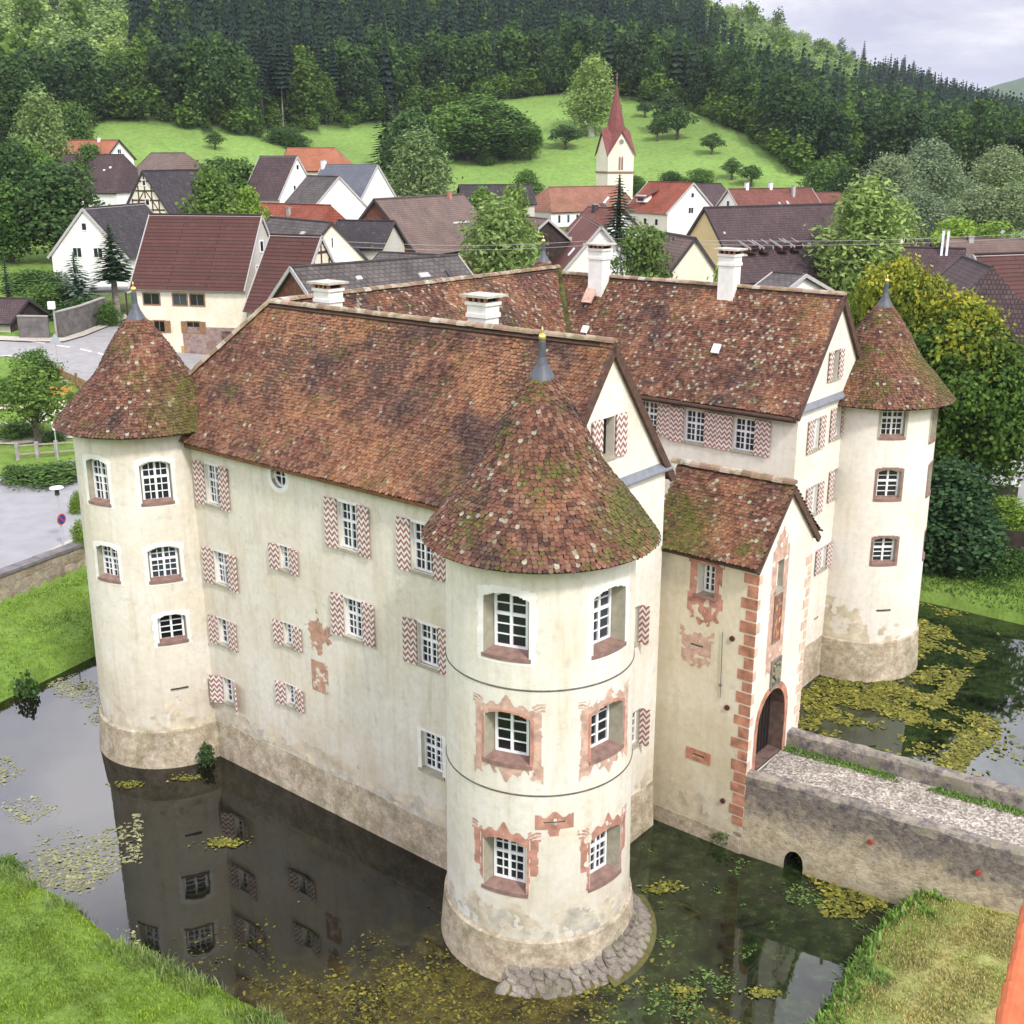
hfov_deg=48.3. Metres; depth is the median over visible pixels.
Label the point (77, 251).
window
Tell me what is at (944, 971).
dry grass
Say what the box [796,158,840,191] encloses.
tree
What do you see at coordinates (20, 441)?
path
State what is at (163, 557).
window
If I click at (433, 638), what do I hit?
window
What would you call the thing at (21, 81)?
forest tree
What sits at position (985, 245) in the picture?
barn
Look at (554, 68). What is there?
forest tree
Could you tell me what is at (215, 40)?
forest tree
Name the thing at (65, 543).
pavement
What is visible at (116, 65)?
forest tree
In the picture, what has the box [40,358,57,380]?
shrub
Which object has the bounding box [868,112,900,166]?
forest tree
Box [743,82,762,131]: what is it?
forest tree
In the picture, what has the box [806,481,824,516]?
window
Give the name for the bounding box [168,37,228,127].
forest tree
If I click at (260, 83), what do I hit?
spruce tree
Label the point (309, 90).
forest tree
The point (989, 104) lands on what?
forest tree
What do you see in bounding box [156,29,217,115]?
forest tree
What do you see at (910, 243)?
house
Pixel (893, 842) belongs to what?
stone bridge
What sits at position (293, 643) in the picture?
window
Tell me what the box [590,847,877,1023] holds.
pondweed
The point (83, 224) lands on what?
window
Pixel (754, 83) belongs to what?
forest tree
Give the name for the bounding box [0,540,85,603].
retaining wall
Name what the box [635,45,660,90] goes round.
forest tree
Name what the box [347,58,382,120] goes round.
forest tree
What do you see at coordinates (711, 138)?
tree
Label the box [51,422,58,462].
street lamp
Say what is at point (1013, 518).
shrub
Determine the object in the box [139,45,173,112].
forest tree
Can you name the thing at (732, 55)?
forest tree
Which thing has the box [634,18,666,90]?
forest tree
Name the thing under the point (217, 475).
window
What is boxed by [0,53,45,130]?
forest tree
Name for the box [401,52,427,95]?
forest tree
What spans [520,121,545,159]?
tree
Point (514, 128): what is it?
tree
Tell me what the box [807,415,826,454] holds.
window
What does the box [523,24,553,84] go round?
forest tree
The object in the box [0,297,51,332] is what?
shed
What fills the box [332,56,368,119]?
forest tree
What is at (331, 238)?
window
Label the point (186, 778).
pondweed clump
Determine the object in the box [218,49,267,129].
forest tree
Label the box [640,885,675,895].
pondweed clump
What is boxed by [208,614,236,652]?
window
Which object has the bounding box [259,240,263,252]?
window
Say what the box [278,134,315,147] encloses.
shrub
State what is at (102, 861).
pondweed
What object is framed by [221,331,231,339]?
garage door
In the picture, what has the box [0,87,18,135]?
forest tree
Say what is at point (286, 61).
spruce tree
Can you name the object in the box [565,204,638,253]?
house
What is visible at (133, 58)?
forest tree
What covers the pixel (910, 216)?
birch tree
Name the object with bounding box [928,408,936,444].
window
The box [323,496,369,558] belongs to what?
window
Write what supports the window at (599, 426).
in the castle
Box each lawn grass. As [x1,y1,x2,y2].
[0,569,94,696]
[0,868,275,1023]
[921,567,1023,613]
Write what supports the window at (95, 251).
in the house at (81, 237)
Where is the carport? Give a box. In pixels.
[74,286,130,314]
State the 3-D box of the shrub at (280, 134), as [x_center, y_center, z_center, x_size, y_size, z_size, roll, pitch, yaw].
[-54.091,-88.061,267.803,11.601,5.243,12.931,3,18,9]
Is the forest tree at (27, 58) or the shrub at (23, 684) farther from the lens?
the forest tree at (27, 58)
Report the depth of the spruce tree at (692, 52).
316.99 m
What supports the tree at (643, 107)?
on the ground at (555, 162)
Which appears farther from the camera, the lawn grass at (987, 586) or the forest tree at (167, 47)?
the forest tree at (167, 47)
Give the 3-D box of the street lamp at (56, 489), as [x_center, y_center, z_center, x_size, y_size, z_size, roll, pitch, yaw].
[-22.449,0.349,56.695,0.680,3.348,0.680,0,17,0]
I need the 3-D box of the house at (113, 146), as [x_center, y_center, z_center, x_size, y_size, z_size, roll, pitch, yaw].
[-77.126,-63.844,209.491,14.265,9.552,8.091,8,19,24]
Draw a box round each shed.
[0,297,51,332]
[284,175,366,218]
[335,219,408,259]
[372,251,474,274]
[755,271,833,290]
[815,192,841,207]
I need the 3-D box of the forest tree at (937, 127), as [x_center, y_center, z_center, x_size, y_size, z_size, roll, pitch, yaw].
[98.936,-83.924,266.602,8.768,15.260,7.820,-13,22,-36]
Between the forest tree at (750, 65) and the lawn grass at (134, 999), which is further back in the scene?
the forest tree at (750, 65)
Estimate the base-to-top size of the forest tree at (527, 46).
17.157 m
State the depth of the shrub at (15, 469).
67.98 m
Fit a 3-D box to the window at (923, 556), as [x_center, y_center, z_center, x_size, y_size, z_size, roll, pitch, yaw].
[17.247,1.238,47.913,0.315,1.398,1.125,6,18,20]
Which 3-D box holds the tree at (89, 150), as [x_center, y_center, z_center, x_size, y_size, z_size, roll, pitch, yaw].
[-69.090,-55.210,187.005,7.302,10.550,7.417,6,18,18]
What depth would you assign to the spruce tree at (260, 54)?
275.46 m
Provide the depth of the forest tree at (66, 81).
244.75 m
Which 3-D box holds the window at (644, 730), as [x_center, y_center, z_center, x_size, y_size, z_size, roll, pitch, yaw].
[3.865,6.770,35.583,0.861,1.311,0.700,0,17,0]
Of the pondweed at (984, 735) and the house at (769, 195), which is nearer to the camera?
the pondweed at (984, 735)
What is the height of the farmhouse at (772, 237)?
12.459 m
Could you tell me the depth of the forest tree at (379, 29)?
316.22 m
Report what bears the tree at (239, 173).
on the ground at (555, 162)
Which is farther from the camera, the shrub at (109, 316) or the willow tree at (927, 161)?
the willow tree at (927, 161)
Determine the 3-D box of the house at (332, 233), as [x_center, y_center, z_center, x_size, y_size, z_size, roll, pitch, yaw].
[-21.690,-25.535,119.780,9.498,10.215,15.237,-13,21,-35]
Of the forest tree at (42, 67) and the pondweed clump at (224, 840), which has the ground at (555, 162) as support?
the forest tree at (42, 67)
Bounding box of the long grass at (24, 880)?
[0,859,294,1023]
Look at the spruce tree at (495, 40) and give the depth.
330.16 m
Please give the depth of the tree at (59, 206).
134.56 m
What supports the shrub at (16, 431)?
on the ground at (555, 162)
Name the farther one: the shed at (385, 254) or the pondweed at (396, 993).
the shed at (385, 254)
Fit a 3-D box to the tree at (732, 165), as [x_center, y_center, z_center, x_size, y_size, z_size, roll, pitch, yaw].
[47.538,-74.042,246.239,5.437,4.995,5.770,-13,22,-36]
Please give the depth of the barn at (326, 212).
135.46 m
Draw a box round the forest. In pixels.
[0,0,1023,175]
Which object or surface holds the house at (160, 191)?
on the ground at (555, 162)
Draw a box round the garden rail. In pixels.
[14,440,73,460]
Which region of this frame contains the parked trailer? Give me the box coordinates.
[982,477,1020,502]
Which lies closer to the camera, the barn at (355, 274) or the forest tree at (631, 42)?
the barn at (355, 274)
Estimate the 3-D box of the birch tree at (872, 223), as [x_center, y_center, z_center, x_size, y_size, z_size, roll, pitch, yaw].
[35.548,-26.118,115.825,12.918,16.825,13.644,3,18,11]
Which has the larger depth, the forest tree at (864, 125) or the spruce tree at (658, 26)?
the spruce tree at (658, 26)
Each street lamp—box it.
[49,485,63,544]
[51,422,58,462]
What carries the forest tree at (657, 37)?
on the ground at (555, 162)
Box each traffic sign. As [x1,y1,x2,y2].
[47,301,57,337]
[49,333,61,366]
[57,514,65,524]
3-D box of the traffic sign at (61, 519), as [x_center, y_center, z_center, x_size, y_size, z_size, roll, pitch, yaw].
[-22.375,0.364,56.668,0.039,0.560,0.560,7,19,21]
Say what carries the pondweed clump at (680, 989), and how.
on the moat water
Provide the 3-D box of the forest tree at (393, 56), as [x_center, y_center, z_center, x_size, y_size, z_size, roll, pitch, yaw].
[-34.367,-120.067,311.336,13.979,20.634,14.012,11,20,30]
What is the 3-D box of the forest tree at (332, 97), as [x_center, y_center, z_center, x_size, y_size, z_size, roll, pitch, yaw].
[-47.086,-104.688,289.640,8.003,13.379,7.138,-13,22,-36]
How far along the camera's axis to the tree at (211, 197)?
125.96 m
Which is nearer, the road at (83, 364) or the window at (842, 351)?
the window at (842, 351)
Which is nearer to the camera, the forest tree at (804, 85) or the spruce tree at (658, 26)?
the forest tree at (804, 85)
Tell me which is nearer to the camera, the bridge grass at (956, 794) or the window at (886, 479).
the bridge grass at (956, 794)
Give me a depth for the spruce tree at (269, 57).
281.99 m
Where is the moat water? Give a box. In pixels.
[0,601,1023,1023]
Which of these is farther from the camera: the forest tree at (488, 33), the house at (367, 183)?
the forest tree at (488, 33)
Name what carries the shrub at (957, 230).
on the ground at (555, 162)
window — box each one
[72,247,82,257]
[80,222,87,230]
[82,454,114,509]
[92,247,103,257]
[93,540,124,585]
[133,456,178,508]
[142,292,160,304]
[142,541,186,585]
[150,320,170,332]
[151,609,192,647]
[171,293,187,305]
[181,321,205,333]
[189,293,205,306]
[192,460,229,511]
[201,546,237,592]
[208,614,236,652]
[209,675,237,713]
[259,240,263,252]
[267,469,288,492]
[268,542,297,576]
[272,619,301,652]
[275,680,303,713]
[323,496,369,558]
[330,237,333,248]
[330,592,374,648]
[395,516,445,582]
[402,617,445,675]
[417,726,445,780]
[472,817,540,898]
[473,692,545,783]
[477,584,537,666]
[578,681,628,781]
[578,803,626,892]
[586,576,629,663]
[592,412,627,462]
[632,708,649,749]
[634,604,649,647]
[642,400,671,437]
[654,218,658,225]
[668,406,718,447]
[687,558,724,626]
[688,207,693,213]
[715,414,770,457]
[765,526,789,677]
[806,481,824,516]
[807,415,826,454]
[815,542,832,575]
[827,469,836,502]
[828,347,844,381]
[829,407,844,441]
[869,535,899,566]
[873,467,904,501]
[877,410,908,439]
[922,528,926,560]
[925,459,933,498]
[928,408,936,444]
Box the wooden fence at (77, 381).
[54,367,86,387]
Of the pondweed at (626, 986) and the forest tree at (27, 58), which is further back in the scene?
the forest tree at (27, 58)
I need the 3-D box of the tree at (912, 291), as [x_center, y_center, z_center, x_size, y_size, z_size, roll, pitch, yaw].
[21.854,-7.781,66.703,9.751,15.070,10.390,-4,18,-12]
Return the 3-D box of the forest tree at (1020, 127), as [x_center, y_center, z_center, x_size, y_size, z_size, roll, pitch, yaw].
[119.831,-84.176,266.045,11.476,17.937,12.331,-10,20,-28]
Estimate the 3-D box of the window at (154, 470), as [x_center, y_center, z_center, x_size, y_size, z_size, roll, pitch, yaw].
[-11.995,-1.039,38.426,1.346,1.760,0.345,-7,18,-20]
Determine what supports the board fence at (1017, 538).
on the ground at (555, 162)
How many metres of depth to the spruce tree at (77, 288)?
109.81 m
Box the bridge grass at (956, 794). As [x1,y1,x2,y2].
[783,745,1023,816]
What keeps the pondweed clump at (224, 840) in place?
on the moat water
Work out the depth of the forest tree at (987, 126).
258.71 m
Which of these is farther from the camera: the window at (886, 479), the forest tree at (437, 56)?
the forest tree at (437, 56)
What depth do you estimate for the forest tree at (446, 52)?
324.70 m
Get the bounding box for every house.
[47,202,153,292]
[60,152,138,206]
[61,137,136,164]
[126,169,203,212]
[136,152,204,170]
[248,156,307,202]
[266,216,368,261]
[284,147,352,174]
[317,159,396,205]
[525,216,571,263]
[553,183,630,274]
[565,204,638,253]
[625,181,712,237]
[629,231,716,281]
[695,183,725,205]
[715,182,820,205]
[892,232,934,259]
[902,229,966,282]
[932,230,1023,448]
[970,251,1023,301]
[995,897,1023,1023]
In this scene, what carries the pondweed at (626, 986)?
on the moat water
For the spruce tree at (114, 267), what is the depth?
110.20 m
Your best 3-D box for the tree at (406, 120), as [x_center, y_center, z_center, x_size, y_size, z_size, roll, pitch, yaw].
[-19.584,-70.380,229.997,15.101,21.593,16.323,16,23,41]
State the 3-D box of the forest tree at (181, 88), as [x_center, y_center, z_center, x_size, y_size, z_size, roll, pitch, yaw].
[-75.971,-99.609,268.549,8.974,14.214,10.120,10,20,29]
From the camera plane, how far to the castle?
35.81 m
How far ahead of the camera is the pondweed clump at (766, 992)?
29.97 m
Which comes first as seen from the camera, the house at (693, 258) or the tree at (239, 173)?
the house at (693, 258)
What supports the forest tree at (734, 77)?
on the ground at (555, 162)
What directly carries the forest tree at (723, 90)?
on the ground at (555, 162)
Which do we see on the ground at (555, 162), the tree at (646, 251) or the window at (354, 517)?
the tree at (646, 251)
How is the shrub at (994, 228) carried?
on the ground at (555, 162)
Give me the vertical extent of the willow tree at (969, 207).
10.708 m
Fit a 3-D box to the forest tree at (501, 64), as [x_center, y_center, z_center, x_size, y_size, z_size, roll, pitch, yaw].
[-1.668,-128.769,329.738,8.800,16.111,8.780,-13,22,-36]
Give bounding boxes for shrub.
[0,268,69,294]
[0,377,21,405]
[0,419,50,441]
[0,458,77,491]
[0,463,33,485]
[0,852,29,873]
[4,346,68,382]
[8,669,39,700]
[14,280,77,318]
[32,429,68,442]
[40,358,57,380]
[57,296,106,325]
[64,390,75,402]
[67,489,80,515]
[69,519,85,563]
[95,300,126,326]
[195,741,217,767]
[260,126,303,145]
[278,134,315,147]
[473,150,497,165]
[705,829,729,844]
[707,256,718,281]
[922,215,978,246]
[947,534,1022,589]
[959,218,1019,237]
[983,493,1023,530]
[995,546,1023,578]
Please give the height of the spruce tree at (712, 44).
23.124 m
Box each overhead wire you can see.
[319,238,1016,249]
[320,234,1013,245]
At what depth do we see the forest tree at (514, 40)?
325.31 m
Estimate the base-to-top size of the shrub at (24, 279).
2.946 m
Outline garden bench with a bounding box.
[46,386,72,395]
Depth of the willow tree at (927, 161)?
209.76 m
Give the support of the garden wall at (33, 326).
on the ground at (555, 162)
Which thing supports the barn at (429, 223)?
on the ground at (555, 162)
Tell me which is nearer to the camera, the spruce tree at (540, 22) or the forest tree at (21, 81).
the forest tree at (21, 81)
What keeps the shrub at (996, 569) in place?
on the ground at (555, 162)
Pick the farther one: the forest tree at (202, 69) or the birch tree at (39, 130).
the forest tree at (202, 69)
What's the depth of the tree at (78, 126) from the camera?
211.90 m
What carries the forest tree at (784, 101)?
on the ground at (555, 162)
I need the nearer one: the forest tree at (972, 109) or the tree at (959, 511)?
the tree at (959, 511)
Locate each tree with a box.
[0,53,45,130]
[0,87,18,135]
[0,89,11,140]
[0,137,35,189]
[0,178,39,263]
[0,250,14,296]
[0,359,73,446]
[1,160,110,254]
[3,67,53,131]
[4,82,74,165]
[12,48,43,71]
[16,140,56,173]
[17,53,42,79]
[32,43,60,68]
[33,59,65,87]
[36,51,90,113]
[50,251,103,319]
[52,37,101,66]
[54,101,97,141]
[55,43,115,112]
[61,45,111,117]
[67,142,105,172]
[85,224,132,315]
[95,59,124,116]
[103,48,128,89]
[105,55,137,98]
[116,45,151,93]
[121,35,152,87]
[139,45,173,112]
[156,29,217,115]
[158,41,172,102]
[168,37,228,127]
[171,58,195,102]
[175,162,248,213]
[194,156,231,181]
[202,130,227,149]
[204,31,231,100]
[208,60,246,123]
[210,38,257,96]
[214,156,254,198]
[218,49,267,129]
[226,184,272,220]
[247,21,266,101]
[253,52,271,127]
[256,39,272,117]
[263,36,275,118]
[268,28,294,127]
[282,39,293,112]
[282,43,315,99]
[284,29,298,96]
[286,57,328,121]
[310,72,340,124]
[313,19,328,64]
[315,42,325,78]
[322,33,357,114]
[327,35,342,120]
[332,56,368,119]
[337,44,380,95]
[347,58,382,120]
[363,44,388,93]
[364,23,402,56]
[365,85,395,170]
[370,31,408,102]
[371,106,454,187]
[376,24,399,109]
[385,123,463,196]
[386,42,410,97]
[396,41,420,92]
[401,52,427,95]
[414,45,428,87]
[416,40,452,89]
[425,103,490,159]
[436,34,463,77]
[439,29,472,99]
[439,119,513,160]
[447,93,530,128]
[455,189,549,273]
[457,32,492,93]
[461,31,497,90]
[468,185,498,213]
[477,106,543,160]
[481,30,498,54]
[487,24,501,93]
[493,24,500,80]
[494,20,539,89]
[496,37,519,91]
[499,176,544,264]
[512,168,545,195]
[520,30,536,67]
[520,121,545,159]
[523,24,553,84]
[537,9,543,30]
[538,37,572,93]
[547,124,585,149]
[550,19,573,83]
[552,27,558,91]
[556,50,625,136]
[558,17,602,86]
[563,39,585,87]
[582,34,616,72]
[601,174,637,259]
[602,9,620,90]
[610,221,677,278]
[612,22,649,95]
[614,40,640,92]
[633,175,645,196]
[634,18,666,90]
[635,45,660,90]
[635,46,669,99]
[636,101,653,117]
[638,29,672,76]
[645,116,668,140]
[647,88,685,132]
[656,12,666,85]
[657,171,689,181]
[660,107,701,139]
[667,20,686,96]
[667,23,686,85]
[668,39,700,87]
[681,26,699,102]
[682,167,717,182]
[683,47,721,106]
[698,28,718,108]
[699,133,726,154]
[713,67,738,122]
[714,46,745,99]
[717,65,745,124]
[718,157,745,179]
[724,48,761,82]
[733,69,755,127]
[735,165,763,186]
[740,69,764,130]
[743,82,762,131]
[750,46,770,136]
[753,72,788,129]
[758,68,810,147]
[781,98,825,169]
[782,81,816,115]
[786,90,811,131]
[793,86,835,159]
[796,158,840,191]
[802,168,925,318]
[810,93,841,166]
[815,109,861,164]
[818,164,866,214]
[821,106,867,169]
[845,248,973,418]
[847,104,883,173]
[850,130,878,168]
[855,150,931,207]
[867,102,919,171]
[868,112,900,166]
[871,94,906,138]
[880,193,928,246]
[883,188,963,239]
[886,101,937,161]
[891,136,969,207]
[903,284,1023,502]
[911,116,944,158]
[922,455,1013,579]
[929,111,946,131]
[933,118,944,143]
[936,118,973,171]
[941,108,981,176]
[941,173,982,211]
[941,182,1007,234]
[961,106,1021,180]
[963,97,986,181]
[966,143,1023,192]
[967,97,1012,181]
[967,108,1011,180]
[975,179,1023,237]
[998,102,1020,130]
[1006,114,1023,181]
[1011,128,1023,179]
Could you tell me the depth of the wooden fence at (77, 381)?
88.08 m
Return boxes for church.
[535,72,635,226]
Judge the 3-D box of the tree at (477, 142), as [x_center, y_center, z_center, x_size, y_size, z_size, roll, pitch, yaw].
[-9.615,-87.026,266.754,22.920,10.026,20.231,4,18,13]
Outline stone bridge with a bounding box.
[742,727,1023,913]
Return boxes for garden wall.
[16,315,49,337]
[55,297,104,336]
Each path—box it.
[0,435,72,443]
[2,400,65,424]
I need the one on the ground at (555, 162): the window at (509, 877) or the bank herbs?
the bank herbs
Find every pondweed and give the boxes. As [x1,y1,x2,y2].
[0,673,143,944]
[160,887,740,1023]
[204,941,734,1023]
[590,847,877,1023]
[796,602,1023,917]
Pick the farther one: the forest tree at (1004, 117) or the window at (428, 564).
the forest tree at (1004, 117)
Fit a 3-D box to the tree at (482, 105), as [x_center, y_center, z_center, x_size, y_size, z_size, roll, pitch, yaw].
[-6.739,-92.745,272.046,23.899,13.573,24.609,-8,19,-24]
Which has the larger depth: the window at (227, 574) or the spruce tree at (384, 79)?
the spruce tree at (384, 79)
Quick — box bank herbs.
[805,886,951,1023]
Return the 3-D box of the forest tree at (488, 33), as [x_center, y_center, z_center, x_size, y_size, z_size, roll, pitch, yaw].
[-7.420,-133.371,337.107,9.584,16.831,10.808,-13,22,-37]
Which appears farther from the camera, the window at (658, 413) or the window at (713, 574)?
the window at (658, 413)
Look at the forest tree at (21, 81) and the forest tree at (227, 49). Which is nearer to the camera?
the forest tree at (21, 81)
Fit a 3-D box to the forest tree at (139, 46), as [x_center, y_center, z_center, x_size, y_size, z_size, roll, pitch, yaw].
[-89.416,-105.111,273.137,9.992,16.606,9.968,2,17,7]
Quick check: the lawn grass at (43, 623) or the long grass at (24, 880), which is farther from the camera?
the lawn grass at (43, 623)
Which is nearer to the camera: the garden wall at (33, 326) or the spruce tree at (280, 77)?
the garden wall at (33, 326)
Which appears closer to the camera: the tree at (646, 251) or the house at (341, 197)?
the tree at (646, 251)
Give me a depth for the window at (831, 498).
45.72 m
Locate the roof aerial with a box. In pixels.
[616,244,625,274]
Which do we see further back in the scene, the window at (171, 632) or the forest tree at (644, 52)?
the forest tree at (644, 52)
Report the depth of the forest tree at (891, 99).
271.95 m
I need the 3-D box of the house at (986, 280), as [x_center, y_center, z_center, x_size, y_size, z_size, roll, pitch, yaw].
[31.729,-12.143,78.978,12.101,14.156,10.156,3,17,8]
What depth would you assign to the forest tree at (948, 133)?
260.39 m
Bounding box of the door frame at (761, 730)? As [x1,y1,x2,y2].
[752,681,787,770]
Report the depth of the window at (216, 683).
40.85 m
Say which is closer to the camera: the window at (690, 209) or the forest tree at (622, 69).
the window at (690, 209)
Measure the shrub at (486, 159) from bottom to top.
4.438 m
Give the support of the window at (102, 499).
in the castle
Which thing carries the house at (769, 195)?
on the ground at (555, 162)
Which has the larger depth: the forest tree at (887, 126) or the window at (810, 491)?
the forest tree at (887, 126)
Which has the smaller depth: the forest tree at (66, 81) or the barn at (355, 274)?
the barn at (355, 274)
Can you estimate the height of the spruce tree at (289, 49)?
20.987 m
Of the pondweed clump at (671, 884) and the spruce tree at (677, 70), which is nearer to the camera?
the pondweed clump at (671, 884)
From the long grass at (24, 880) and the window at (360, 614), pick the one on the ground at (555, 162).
the long grass at (24, 880)
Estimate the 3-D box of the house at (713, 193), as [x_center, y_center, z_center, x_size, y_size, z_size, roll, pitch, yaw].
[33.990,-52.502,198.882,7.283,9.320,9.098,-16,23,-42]
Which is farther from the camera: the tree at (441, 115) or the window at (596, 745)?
the tree at (441, 115)
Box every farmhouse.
[128,213,269,354]
[686,203,851,307]
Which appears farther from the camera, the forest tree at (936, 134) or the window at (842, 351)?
the forest tree at (936, 134)
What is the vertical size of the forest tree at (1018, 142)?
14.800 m
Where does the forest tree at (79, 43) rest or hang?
on the ground at (555, 162)
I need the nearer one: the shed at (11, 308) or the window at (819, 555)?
the window at (819, 555)
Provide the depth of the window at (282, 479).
36.26 m
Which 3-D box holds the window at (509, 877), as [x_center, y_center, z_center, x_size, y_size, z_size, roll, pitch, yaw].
[-0.136,8.906,29.700,1.916,2.135,0.505,7,19,21]
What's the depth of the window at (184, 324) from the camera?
98.33 m
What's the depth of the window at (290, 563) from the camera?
36.93 m
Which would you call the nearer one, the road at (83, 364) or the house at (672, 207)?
the road at (83, 364)
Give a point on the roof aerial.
(620, 258)
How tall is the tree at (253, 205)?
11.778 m
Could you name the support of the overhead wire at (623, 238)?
attached to the house at (941, 259)
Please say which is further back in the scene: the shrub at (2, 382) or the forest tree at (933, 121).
the forest tree at (933, 121)
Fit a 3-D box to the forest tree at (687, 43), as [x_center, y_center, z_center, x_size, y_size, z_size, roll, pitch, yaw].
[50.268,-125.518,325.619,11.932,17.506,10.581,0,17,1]
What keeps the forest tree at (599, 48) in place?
on the ground at (555, 162)
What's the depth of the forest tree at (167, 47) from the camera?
274.28 m
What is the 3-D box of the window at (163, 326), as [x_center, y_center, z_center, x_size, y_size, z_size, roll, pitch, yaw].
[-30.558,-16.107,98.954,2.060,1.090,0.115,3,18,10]
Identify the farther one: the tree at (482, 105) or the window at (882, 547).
the tree at (482, 105)
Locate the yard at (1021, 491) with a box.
[990,457,1023,506]
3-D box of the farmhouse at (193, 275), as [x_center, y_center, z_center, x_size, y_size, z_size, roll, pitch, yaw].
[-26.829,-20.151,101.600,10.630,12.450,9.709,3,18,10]
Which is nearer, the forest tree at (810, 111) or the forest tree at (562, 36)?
the forest tree at (810, 111)
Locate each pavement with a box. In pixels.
[0,314,126,340]
[45,539,72,551]
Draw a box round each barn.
[234,201,344,223]
[242,233,334,316]
[266,254,473,300]
[359,191,486,273]
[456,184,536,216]
[939,237,1023,256]
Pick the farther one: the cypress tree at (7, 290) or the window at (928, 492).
the cypress tree at (7, 290)
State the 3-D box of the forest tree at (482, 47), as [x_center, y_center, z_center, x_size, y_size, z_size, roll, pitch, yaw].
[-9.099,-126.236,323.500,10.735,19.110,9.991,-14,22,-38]
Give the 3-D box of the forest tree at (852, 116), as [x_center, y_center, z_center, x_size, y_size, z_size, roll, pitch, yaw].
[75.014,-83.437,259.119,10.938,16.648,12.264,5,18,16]
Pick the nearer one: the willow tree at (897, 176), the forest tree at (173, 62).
the willow tree at (897, 176)
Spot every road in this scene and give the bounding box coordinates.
[0,321,205,380]
[0,462,81,567]
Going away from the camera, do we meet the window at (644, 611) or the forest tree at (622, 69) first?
the window at (644, 611)
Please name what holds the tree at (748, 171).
on the ground at (555, 162)
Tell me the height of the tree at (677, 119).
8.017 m
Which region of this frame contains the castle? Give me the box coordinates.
[52,236,955,999]
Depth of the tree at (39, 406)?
73.06 m
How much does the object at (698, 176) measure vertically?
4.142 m
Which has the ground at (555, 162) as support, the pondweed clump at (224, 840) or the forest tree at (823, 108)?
the forest tree at (823, 108)
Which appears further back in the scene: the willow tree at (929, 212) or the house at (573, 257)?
the willow tree at (929, 212)
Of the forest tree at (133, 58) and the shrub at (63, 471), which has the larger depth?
the forest tree at (133, 58)
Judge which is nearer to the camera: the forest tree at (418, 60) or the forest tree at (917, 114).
the forest tree at (917, 114)
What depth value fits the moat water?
34.63 m
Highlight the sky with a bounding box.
[712,0,1023,91]
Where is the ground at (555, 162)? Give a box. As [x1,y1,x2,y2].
[0,0,1023,1023]
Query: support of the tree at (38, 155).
on the ground at (555, 162)
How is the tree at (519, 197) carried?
on the ground at (555, 162)
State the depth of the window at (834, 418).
44.95 m
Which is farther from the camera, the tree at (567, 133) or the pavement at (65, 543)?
the tree at (567, 133)
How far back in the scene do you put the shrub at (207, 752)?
41.13 m
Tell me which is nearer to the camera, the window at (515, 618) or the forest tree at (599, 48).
the window at (515, 618)
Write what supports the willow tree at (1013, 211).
on the ground at (555, 162)
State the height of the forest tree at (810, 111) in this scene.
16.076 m
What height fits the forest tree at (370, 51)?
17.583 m
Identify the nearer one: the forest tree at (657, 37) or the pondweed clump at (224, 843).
the pondweed clump at (224, 843)
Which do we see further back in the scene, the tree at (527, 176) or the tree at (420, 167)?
the tree at (527, 176)
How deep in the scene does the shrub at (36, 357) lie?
88.86 m
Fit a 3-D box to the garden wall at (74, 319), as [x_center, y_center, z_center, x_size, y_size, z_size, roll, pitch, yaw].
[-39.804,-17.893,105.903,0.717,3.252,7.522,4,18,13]
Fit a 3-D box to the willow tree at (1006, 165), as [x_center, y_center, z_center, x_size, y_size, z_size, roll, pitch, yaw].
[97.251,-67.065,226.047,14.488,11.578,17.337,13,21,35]
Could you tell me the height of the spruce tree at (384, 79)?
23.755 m
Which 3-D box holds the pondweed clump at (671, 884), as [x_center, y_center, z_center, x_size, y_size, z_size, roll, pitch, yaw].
[4.646,11.239,34.462,1.652,0.039,0.714,5,18,17]
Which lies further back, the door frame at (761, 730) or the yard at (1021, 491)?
the yard at (1021, 491)
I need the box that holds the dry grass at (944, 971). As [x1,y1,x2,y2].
[819,892,1018,1023]
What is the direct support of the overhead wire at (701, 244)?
attached to the house at (693, 258)
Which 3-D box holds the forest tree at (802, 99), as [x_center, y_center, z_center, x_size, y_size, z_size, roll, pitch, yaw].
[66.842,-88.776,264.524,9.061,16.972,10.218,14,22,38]
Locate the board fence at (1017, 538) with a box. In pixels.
[1001,530,1023,553]
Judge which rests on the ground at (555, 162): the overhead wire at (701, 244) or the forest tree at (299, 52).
the forest tree at (299, 52)
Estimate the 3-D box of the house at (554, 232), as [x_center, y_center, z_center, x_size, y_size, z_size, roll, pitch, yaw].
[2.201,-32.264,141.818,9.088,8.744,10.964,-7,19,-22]
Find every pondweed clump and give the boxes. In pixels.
[106,780,144,788]
[166,774,206,781]
[188,835,252,847]
[202,837,242,849]
[637,876,688,891]
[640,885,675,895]
[669,983,705,997]
[747,984,789,998]

